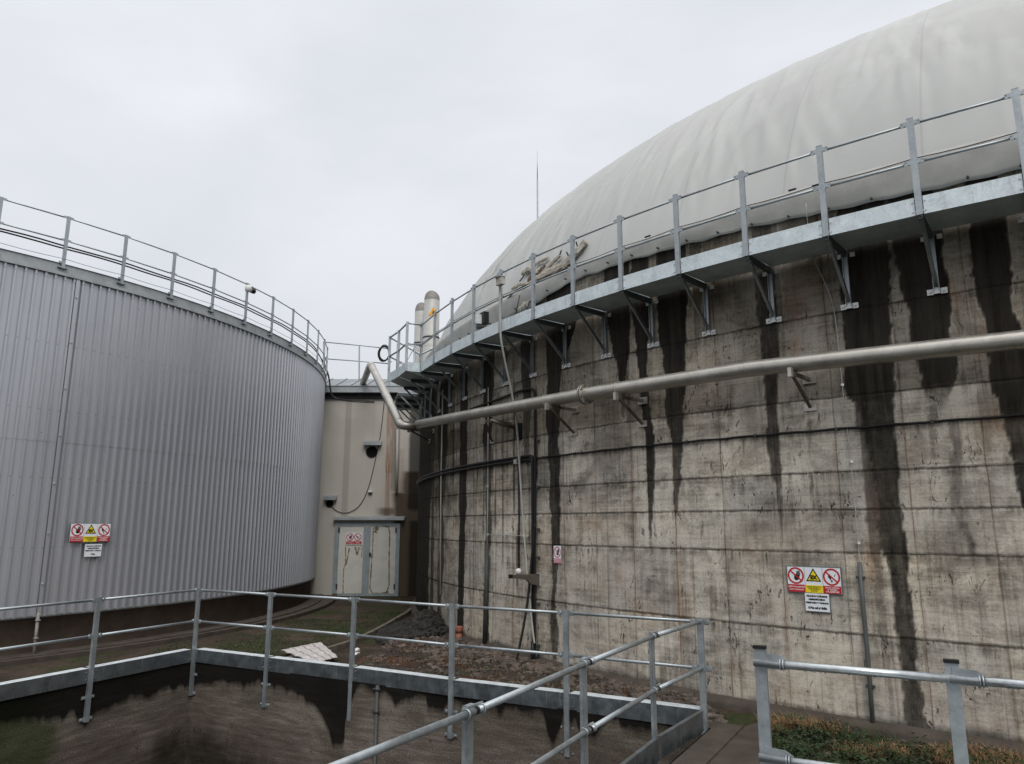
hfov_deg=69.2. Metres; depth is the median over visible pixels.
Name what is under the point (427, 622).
rubble heap
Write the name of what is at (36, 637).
plinth conduit
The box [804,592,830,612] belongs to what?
distance sign
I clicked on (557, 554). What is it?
no entry sign
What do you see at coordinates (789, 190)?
cable run
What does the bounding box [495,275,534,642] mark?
white riser pipe
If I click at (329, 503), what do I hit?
wall vent
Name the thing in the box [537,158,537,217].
lightning rod
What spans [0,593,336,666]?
pavement
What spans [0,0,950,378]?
sky
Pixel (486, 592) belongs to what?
wall drain pipe
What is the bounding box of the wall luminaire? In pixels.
[490,419,522,438]
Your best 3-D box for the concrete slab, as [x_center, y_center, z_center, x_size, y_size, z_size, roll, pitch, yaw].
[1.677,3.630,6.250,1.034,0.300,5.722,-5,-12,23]
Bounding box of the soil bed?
[348,634,728,723]
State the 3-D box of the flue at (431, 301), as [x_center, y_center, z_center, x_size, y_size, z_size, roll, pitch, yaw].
[-3.327,-1.718,30.485,0.708,4.181,0.708,0,-11,0]
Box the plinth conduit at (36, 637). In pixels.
[32,613,40,653]
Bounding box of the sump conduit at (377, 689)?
[372,685,380,763]
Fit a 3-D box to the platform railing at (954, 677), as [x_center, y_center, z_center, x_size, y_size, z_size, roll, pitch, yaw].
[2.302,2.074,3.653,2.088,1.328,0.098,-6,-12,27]
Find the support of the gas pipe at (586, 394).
attached to the gas storage tank at (720, 534)
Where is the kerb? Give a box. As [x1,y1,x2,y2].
[287,608,411,658]
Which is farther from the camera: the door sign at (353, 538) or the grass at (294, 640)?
the door sign at (353, 538)
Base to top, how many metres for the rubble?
0.500 m
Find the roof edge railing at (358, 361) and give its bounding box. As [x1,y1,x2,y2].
[323,341,390,383]
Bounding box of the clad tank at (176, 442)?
[0,248,325,655]
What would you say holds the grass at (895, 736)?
on the ground at (339, 609)
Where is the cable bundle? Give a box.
[416,454,533,640]
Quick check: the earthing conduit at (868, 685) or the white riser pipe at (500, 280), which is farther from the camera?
the white riser pipe at (500, 280)
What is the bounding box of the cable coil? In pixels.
[378,344,391,361]
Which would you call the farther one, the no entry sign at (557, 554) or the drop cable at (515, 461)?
the drop cable at (515, 461)
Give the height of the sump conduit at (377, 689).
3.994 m
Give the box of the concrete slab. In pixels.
[708,722,759,763]
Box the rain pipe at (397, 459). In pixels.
[395,430,398,491]
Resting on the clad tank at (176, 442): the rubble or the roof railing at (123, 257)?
the roof railing at (123, 257)
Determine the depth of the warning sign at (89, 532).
14.96 m
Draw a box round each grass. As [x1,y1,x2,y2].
[148,611,403,656]
[772,716,1022,763]
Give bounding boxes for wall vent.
[323,495,336,507]
[363,440,381,457]
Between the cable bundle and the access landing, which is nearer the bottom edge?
the cable bundle
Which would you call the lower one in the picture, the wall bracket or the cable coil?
the wall bracket
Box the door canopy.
[333,516,404,519]
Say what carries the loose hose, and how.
attached to the gas storage tank at (720, 534)
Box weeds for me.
[326,648,736,724]
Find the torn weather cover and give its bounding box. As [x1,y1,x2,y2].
[507,239,587,313]
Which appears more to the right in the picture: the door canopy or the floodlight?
the floodlight
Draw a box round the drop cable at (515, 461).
[514,459,520,568]
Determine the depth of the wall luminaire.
14.38 m
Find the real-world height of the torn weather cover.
1.422 m
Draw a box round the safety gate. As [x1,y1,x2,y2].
[396,344,414,368]
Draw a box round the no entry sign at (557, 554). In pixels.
[554,546,560,562]
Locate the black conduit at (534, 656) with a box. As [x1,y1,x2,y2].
[531,641,538,659]
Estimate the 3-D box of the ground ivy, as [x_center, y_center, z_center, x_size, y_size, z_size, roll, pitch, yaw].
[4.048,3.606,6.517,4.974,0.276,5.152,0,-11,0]
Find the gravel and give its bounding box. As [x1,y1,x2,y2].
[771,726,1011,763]
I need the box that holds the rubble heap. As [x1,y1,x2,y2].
[375,608,448,644]
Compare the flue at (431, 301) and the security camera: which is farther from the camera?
the flue at (431, 301)
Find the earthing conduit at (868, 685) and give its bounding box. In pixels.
[805,203,875,722]
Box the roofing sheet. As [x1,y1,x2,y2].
[279,642,336,660]
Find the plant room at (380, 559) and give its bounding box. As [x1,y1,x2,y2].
[310,378,420,595]
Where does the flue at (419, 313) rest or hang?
on the plant room at (380, 559)
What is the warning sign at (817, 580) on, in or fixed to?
attached to the gas storage tank at (720, 534)
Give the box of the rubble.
[356,633,727,722]
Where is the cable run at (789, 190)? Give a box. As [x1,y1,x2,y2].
[424,132,1016,341]
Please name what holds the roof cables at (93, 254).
attached to the roof railing at (123, 257)
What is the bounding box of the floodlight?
[475,311,488,328]
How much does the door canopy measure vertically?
0.140 m
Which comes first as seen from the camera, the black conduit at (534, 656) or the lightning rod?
the black conduit at (534, 656)
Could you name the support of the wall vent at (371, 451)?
attached to the plant room at (380, 559)
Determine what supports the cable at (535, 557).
attached to the gas storage tank at (720, 534)
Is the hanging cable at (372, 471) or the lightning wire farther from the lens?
the hanging cable at (372, 471)
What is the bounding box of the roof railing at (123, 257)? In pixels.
[0,196,327,384]
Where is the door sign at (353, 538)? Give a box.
[346,533,361,543]
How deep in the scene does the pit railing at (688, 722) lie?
9.62 m
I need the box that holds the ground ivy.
[771,707,1023,763]
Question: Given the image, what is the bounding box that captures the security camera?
[245,285,255,293]
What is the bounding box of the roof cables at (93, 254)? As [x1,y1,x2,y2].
[0,228,373,402]
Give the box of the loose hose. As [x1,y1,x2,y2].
[516,524,535,660]
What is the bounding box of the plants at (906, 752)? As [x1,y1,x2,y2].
[755,711,1023,763]
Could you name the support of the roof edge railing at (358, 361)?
on the plant room at (380, 559)
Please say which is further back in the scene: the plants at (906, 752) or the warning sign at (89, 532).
the warning sign at (89, 532)
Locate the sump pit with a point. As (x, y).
(161, 716)
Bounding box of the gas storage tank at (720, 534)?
[410,0,1023,756]
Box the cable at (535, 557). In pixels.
[470,387,539,648]
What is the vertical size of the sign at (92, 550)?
0.265 m
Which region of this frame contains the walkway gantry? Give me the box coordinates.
[419,87,1023,406]
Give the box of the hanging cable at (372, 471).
[331,406,383,512]
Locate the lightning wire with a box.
[1,243,324,365]
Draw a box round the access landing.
[387,321,448,431]
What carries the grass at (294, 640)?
on the ground at (339, 609)
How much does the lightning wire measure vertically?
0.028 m
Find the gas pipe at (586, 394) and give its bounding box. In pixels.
[360,330,1023,443]
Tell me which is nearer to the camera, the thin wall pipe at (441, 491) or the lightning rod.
the thin wall pipe at (441, 491)
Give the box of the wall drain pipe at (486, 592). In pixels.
[482,387,528,643]
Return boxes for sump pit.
[0,657,743,763]
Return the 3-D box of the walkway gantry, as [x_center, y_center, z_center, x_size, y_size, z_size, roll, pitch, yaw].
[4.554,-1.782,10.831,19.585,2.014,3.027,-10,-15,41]
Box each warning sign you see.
[68,523,110,542]
[786,565,842,594]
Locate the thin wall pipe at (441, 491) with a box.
[440,390,443,594]
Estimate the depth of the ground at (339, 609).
15.37 m
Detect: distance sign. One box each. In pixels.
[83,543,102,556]
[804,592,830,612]
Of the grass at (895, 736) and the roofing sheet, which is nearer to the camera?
the grass at (895, 736)
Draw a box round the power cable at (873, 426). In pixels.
[533,413,1023,458]
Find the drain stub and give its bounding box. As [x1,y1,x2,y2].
[455,626,462,637]
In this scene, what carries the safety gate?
on the access landing
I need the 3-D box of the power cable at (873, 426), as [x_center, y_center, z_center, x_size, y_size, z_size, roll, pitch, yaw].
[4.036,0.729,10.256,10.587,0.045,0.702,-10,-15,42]
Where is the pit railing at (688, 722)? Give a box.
[0,588,711,763]
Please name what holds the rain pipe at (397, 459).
attached to the plant room at (380, 559)
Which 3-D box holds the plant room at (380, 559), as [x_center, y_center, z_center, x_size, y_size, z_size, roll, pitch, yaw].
[-5.157,4.311,30.593,5.300,8.420,8.290,0,-11,0]
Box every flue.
[414,302,423,362]
[423,291,439,360]
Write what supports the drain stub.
on the ground at (339, 609)
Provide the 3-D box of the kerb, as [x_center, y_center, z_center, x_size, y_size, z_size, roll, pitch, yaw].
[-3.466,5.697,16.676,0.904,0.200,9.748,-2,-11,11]
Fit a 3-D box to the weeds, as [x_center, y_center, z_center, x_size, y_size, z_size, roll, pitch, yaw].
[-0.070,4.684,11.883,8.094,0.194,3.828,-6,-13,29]
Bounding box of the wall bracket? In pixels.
[508,568,540,585]
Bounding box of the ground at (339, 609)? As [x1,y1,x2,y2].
[0,596,945,763]
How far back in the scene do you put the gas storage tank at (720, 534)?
10.48 m
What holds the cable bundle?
attached to the gas storage tank at (720, 534)
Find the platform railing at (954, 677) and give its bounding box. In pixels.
[752,645,1023,763]
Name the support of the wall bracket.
attached to the gas storage tank at (720, 534)

